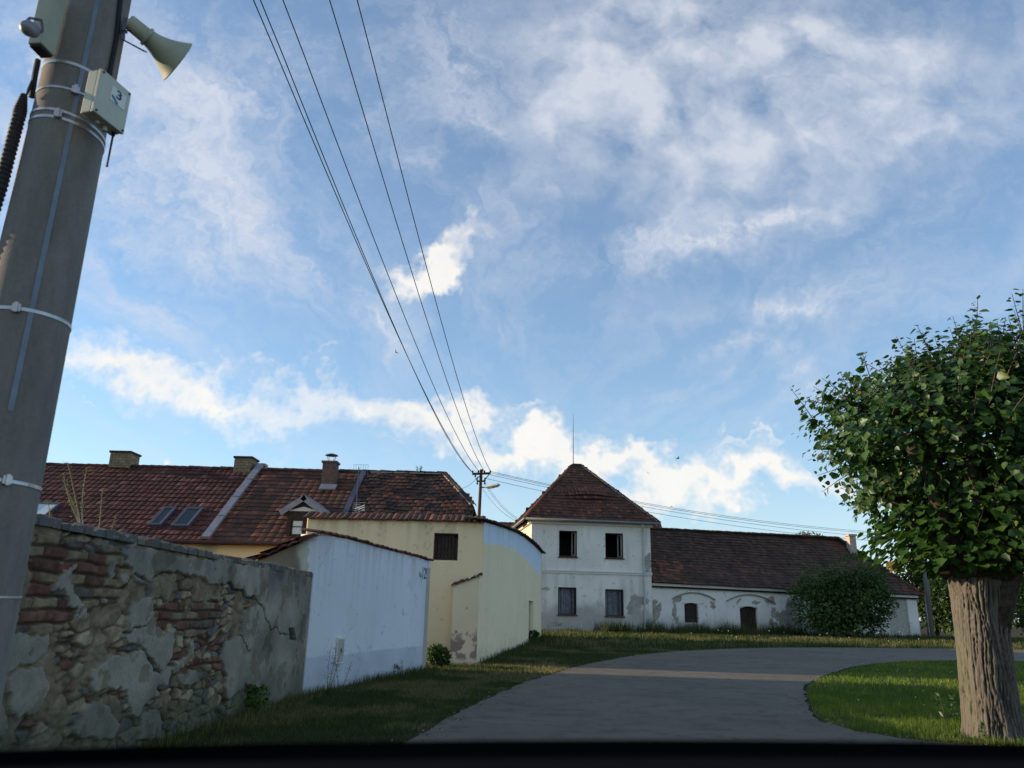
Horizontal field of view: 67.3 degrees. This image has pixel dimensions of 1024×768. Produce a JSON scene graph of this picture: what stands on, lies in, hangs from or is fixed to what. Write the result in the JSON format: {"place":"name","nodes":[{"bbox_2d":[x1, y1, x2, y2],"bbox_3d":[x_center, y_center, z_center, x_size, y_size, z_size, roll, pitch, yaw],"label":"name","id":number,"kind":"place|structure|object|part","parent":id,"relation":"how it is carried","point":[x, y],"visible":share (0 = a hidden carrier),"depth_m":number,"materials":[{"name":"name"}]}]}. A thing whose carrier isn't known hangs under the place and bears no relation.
{"place":"outdoors","nodes":[
{"label":"outdoors","id":0,"kind":"place"},
{"bbox_2d":[0,0,1023,621],"label":"sky","id":1,"kind":"structure","parent":0,"point":[641,225],"materials":[{"name":"blue"}]},
{"bbox_2d":[0,740,1023,767],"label":"dashboard","id":2,"kind":"object","parent":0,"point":[638,754],"visible":1,"depth_m":0.65},
{"bbox_2d":[137,621,1023,745],"bbox_3d":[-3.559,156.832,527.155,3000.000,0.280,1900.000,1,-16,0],"label":"ground","id":3,"kind":"structure","parent":0,"point":[1015,632],"depth_m":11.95,"materials":[{"name":"green plant"}]},
{"bbox_2d":[0,0,130,710],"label":"utility pole","id":4,"kind":"object","parent":3,"relation":"on","point":[45,233],"visible":0.88,"depth_m":3.74,"materials":[{"name":"concrete"}]},
{"bbox_2d":[0,58,40,211],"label":"corrugated conduit","id":5,"kind":"object","parent":4,"relation":"attached to","point":[13,136],"visible":1,"depth_m":3.89,"materials":[{"name":"plastic"}]},
{"bbox_2d":[28,0,66,57],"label":"junction box","id":6,"kind":"object","parent":4,"relation":"attached to","point":[50,13],"visible":0.99,"depth_m":3.91,"materials":[{"name":"beige plastic"}]},
{"bbox_2d":[19,17,43,37],"bbox_3d":[-2.333,-1.759,3.763,0.081,0.195,0.164,1,-16,0],"label":"floodlight","id":7,"kind":"object","parent":6,"relation":"attached to","point":[28,27],"visible":1,"depth_m":3.70,"materials":[{"name":"grey metal"}]},
{"bbox_2d":[81,69,130,166],"bbox_3d":[-2.074,-1.342,3.904,0.089,0.447,0.204,-3,-17,15],"label":"junction box","id":8,"kind":"object","parent":4,"relation":"attached to","point":[106,102],"visible":1,"depth_m":3.89,"materials":[{"name":"beige plastic"}]},
{"bbox_2d":[120,16,191,79],"bbox_3d":[-2.038,-1.878,4.382,0.362,0.259,0.259,10,-19,-28],"label":"horn loudspeaker","id":9,"kind":"object","parent":4,"relation":"attached to","point":[168,55],"visible":1,"depth_m":4.33,"materials":[{"name":"beige metal"}]},
{"bbox_2d":[37,450,267,549],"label":"house","id":10,"kind":"structure","parent":3,"relation":"on","point":[191,505],"depth_m":30.65,"materials":[{"name":"tile"}]},
{"bbox_2d":[37,502,61,515],"bbox_3d":[-17.906,4.830,29.088,0.993,0.863,1.165,1,-16,0],"label":"roof window","id":11,"kind":"structure","parent":10,"relation":"in","point":[43,508],"depth_m":29.37,"materials":[{"name":"metal"}]},
{"bbox_2d":[147,506,176,526],"bbox_3d":[-13.145,4.990,28.929,0.498,0.925,1.256,1,-16,0],"label":"roof window","id":12,"kind":"structure","parent":10,"relation":"in","point":[166,512],"depth_m":28.88,"materials":[{"name":"glass"}]},
{"bbox_2d":[170,506,203,527],"bbox_3d":[-12.197,5.016,28.917,0.675,0.950,1.292,1,-16,0],"label":"roof window","id":13,"kind":"structure","parent":10,"relation":"in","point":[188,515],"depth_m":28.85,"materials":[{"name":"glass"}]},
{"bbox_2d":[0,514,312,749],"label":"masonry wall","id":14,"kind":"structure","parent":3,"relation":"on","point":[120,637],"depth_m":7.37,"materials":[{"name":"grey stone"}]},
{"bbox_2d":[60,462,88,523],"bbox_3d":[-3.898,0.971,6.806,0.351,0.568,0.235,1,-16,0],"label":"dry sapling","id":15,"kind":"object","parent":14,"relation":"on","point":[77,515],"visible":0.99,"depth_m":6.82,"materials":[{"name":"beige plant"}]},
{"bbox_2d":[96,490,104,527],"bbox_3d":[-3.807,1.166,7.108,0.087,0.383,0.068,-9,-19,31],"label":"dry weed","id":16,"kind":"object","parent":14,"relation":"on","point":[100,510],"visible":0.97,"depth_m":7.10,"materials":[{"name":"brown plant"}]},
{"bbox_2d":[243,684,270,712],"bbox_3d":[-3.488,4.146,10.109,0.658,0.540,0.474,1,-16,0],"label":"nettle clump","id":17,"kind":"object","parent":3,"relation":"on","point":[254,696],"visible":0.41,"depth_m":10.07,"materials":[{"name":"green plant"}]},
{"bbox_2d":[204,453,363,557],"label":"house","id":18,"kind":"structure","parent":3,"relation":"on","point":[272,508],"depth_m":29.86,"materials":[{"name":"tile"}]},
{"bbox_2d":[324,643,340,690],"bbox_3d":[-3.000,4.737,12.867,0.332,0.774,0.260,-8,-19,29],"label":"tall weed","id":19,"kind":"object","parent":3,"relation":"on","point":[332,669],"visible":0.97,"depth_m":12.84,"materials":[{"name":"green plant"}]},
{"bbox_2d":[245,528,433,693],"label":"outbuilding","id":20,"kind":"structure","parent":3,"relation":"on","point":[369,601],"depth_m":14.38,"materials":[{"name":"paint"}]},
{"bbox_2d":[334,637,344,663],"bbox_3d":[-3.023,4.679,13.508,0.052,0.437,0.300,-3,-17,13],"label":"meter cabinet","id":21,"kind":"object","parent":20,"relation":"attached to","point":[341,644],"visible":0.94,"depth_m":13.46,"materials":[{"name":"grey metal"}]},
{"bbox_3d":[-3.006,4.678,13.505,0.017,0.377,0.239,-3,-17,13],"label":"door","id":22,"kind":"part","parent":21,"relation":"part of","materials":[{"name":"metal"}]},
{"bbox_2d":[334,658,351,688],"bbox_3d":[-2.939,5.000,13.297,0.316,0.516,0.132,11,-19,-29],"label":"tall weed","id":23,"kind":"object","parent":3,"relation":"on","point":[344,676],"visible":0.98,"depth_m":13.28,"materials":[{"name":"green plant"}]},
{"bbox_2d":[342,469,476,558],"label":"house","id":24,"kind":"structure","parent":3,"relation":"on","point":[400,492],"depth_m":31.20,"materials":[{"name":"tile"}]},
{"bbox_2d":[352,464,367,512],"bbox_3d":[-5.660,4.027,28.986,0.887,2.063,0.465,-10,-20,34],"label":"antenna mast","id":25,"kind":"object","parent":24,"relation":"on","point":[357,507],"visible":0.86,"depth_m":28.77,"materials":[{"name":"metal"}]},
{"bbox_2d":[303,511,545,664],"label":"barn","id":26,"kind":"structure","parent":3,"relation":"on","point":[485,591],"depth_m":21.19,"materials":[{"name":"yellow paint"}]},
{"bbox_2d":[426,643,452,666],"bbox_3d":[-1.811,6.711,18.930,0.668,0.676,0.683,7,-17,-19],"label":"bush","id":27,"kind":"object","parent":3,"relation":"on","point":[435,657],"visible":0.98,"depth_m":18.79,"materials":[{"name":"green plant"}]},
{"bbox_2d":[472,469,490,515],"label":"electricity mast","id":28,"kind":"object","parent":3,"relation":"on","point":[481,474],"visible":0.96,"depth_m":52.16,"materials":[{"name":"brown metal"}]},
{"bbox_2d":[253,0,468,467],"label":"overhead wire","id":29,"kind":"object","parent":28,"relation":"attached to","point":[336,195],"visible":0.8,"depth_m":14.60,"materials":[{"name":"black metal"}]},
{"bbox_2d":[260,0,471,471],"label":"overhead wire","id":30,"kind":"object","parent":28,"relation":"attached to","point":[346,212],"visible":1,"depth_m":15.03,"materials":[{"name":"black metal"}]},
{"bbox_2d":[283,0,477,469],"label":"overhead wire","id":31,"kind":"object","parent":28,"relation":"attached to","point":[363,210],"visible":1,"depth_m":15.37,"materials":[{"name":"black metal"}]},
{"bbox_2d":[329,0,483,469],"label":"overhead wire","id":32,"kind":"object","parent":28,"relation":"attached to","point":[393,211],"visible":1,"depth_m":15.56,"materials":[{"name":"black metal"}]},
{"bbox_2d":[357,0,489,469],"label":"overhead wire","id":33,"kind":"object","parent":28,"relation":"attached to","point":[411,209],"visible":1,"depth_m":15.62,"materials":[{"name":"black metal"}]},
{"bbox_2d":[482,483,499,488],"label":"street lamp","id":34,"kind":"object","parent":28,"relation":"attached to","point":[490,486],"visible":1,"depth_m":51.57,"materials":[{"name":"metal"}]},
{"bbox_2d":[486,478,859,539],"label":"overhead wire","id":35,"kind":"object","parent":28,"relation":"attached to","point":[675,516],"visible":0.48,"depth_m":57.25,"materials":[{"name":"black metal"}]},
{"bbox_2d":[490,474,857,535],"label":"overhead wire","id":36,"kind":"object","parent":28,"relation":"attached to","point":[690,514],"visible":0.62,"depth_m":57.48,"materials":[{"name":"black metal"}]},
{"bbox_2d":[493,473,863,532],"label":"overhead wire","id":37,"kind":"object","parent":28,"relation":"attached to","point":[692,512],"visible":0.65,"depth_m":57.63,"materials":[{"name":"black metal"}]},
{"bbox_2d":[491,471,866,531],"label":"overhead wire","id":38,"kind":"object","parent":28,"relation":"attached to","point":[696,511],"visible":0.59,"depth_m":57.78,"materials":[{"name":"black metal"}]},
{"bbox_2d":[499,522,513,526],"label":"house","id":39,"kind":"structure","parent":3,"relation":"on","point":[509,523],"depth_m":65.23,"materials":[{"name":"tile"}]},
{"bbox_2d":[124,615,936,746],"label":"tall grass","id":40,"kind":"structure","parent":3,"relation":"on","point":[650,627],"depth_m":25.48,"materials":[{"name":"green plant"}]},
{"bbox_2d":[528,630,539,639],"bbox_3d":[0.767,10.565,32.137,0.917,0.644,0.715,1,-16,0],"label":"weed","id":41,"kind":"object","parent":3,"relation":"on","point":[536,634],"visible":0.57,"depth_m":32.07,"materials":[{"name":"green plant"}]},
{"bbox_2d":[511,429,659,631],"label":"house","id":42,"kind":"structure","parent":3,"relation":"on","point":[586,529],"depth_m":44.53,"materials":[{"name":"white paint"}]},
{"bbox_2d":[557,587,577,615],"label":"window","id":43,"kind":"structure","parent":42,"relation":"in","point":[565,595],"depth_m":43.77,"materials":[{"name":"grey wood"}]},
{"bbox_2d":[558,530,577,557],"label":"window","id":44,"kind":"structure","parent":42,"relation":"in","point":[575,532],"depth_m":44.68,"materials":[{"name":"grey wood"}]},
{"bbox_2d":[604,589,623,616],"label":"window","id":45,"kind":"structure","parent":42,"relation":"in","point":[613,608],"depth_m":44.08,"materials":[{"name":"grey wood"}]},
{"bbox_2d":[604,533,624,559],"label":"window","id":46,"kind":"structure","parent":42,"relation":"in","point":[618,534],"depth_m":44.96,"materials":[{"name":"grey wood"}]},
{"bbox_2d":[650,527,924,635],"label":"farm wing","id":47,"kind":"structure","parent":3,"relation":"on","point":[711,577],"depth_m":47.61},
{"bbox_2d":[684,603,696,622],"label":"window","id":48,"kind":"structure","parent":47,"relation":"in","point":[690,609],"depth_m":45.14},
{"bbox_2d":[740,606,756,629],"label":"door","id":49,"kind":"structure","parent":47,"relation":"in","point":[747,614],"depth_m":45.99,"materials":[{"name":"brown wood"}]},
{"bbox_2d":[796,531,822,535],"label":"broadleaf tree","id":50,"kind":"object","parent":3,"relation":"on","point":[803,532],"visible":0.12,"depth_m":60.90,"materials":[{"name":"green plant"}]},
{"bbox_2d":[786,551,900,637],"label":"elder bush","id":51,"kind":"object","parent":3,"relation":"on","point":[851,614],"visible":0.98,"depth_m":43.78,"materials":[{"name":"green plant"}]},
{"bbox_2d":[790,288,1023,741],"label":"lime tree","id":52,"kind":"object","parent":3,"relation":"on","point":[958,516],"visible":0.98,"depth_m":9.57,"materials":[{"name":"green plant"}]},
{"bbox_2d":[889,551,953,635],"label":"broadleaf tree","id":53,"kind":"object","parent":3,"relation":"on","point":[917,579],"visible":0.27,"depth_m":57.22,"materials":[{"name":"green plant"}]},
{"bbox_2d":[923,560,933,635],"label":"utility pole","id":54,"kind":"object","parent":3,"relation":"on","point":[929,615],"visible":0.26,"depth_m":48.99,"materials":[{"name":"concrete"}]},
{"bbox_2d":[922,570,953,635],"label":"broadleaf tree","id":55,"kind":"object","parent":3,"relation":"on","point":[938,587],"visible":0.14,"depth_m":55.53,"materials":[{"name":"green plant"}]},
{"bbox_2d":[933,689,956,722],"bbox_3d":[6.040,4.476,10.691,0.336,0.436,0.207,-5,-18,21],"label":"sucker","id":56,"kind":"object","parent":3,"relation":"on","point":[939,704],"visible":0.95,"depth_m":10.69,"materials":[{"name":"green plant"}]},
{"bbox_2d":[978,722,989,738],"bbox_3d":[5.532,4.064,8.969,0.150,0.228,0.156,-1,-17,7],"label":"sucker","id":57,"kind":"object","parent":3,"relation":"on","point":[981,731],"visible":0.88,"depth_m":8.98,"materials":[{"name":"green plant"}]},
{"bbox_2d":[1012,575,1023,634],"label":"broadleaf tree","id":58,"kind":"object","parent":3,"relation":"on","point":[1019,610],"visible":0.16,"depth_m":52.96,"materials":[{"name":"green plant"}]},
{"bbox_2d":[409,648,1023,741],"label":"road","id":59,"kind":"structure","parent":0,"point":[729,694],"depth_m":12.26,"materials":[{"name":"grey asphalt"}]},
{"bbox_2d":[391,647,1020,742],"bbox_3d":[11.294,7.178,19.166,18.752,0.222,37.801,-5,-18,22],"label":"road grit","id":60,"kind":"object","parent":59,"relation":"on","point":[664,652],"visible":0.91,"depth_m":11.51,"materials":[{"name":"grey gravel"}]},
{"bbox_2d":[806,659,1023,743],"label":"island grass","id":61,"kind":"structure","parent":0,"point":[862,703],"depth_m":13.12,"materials":[{"name":"green plant"}]}
]}

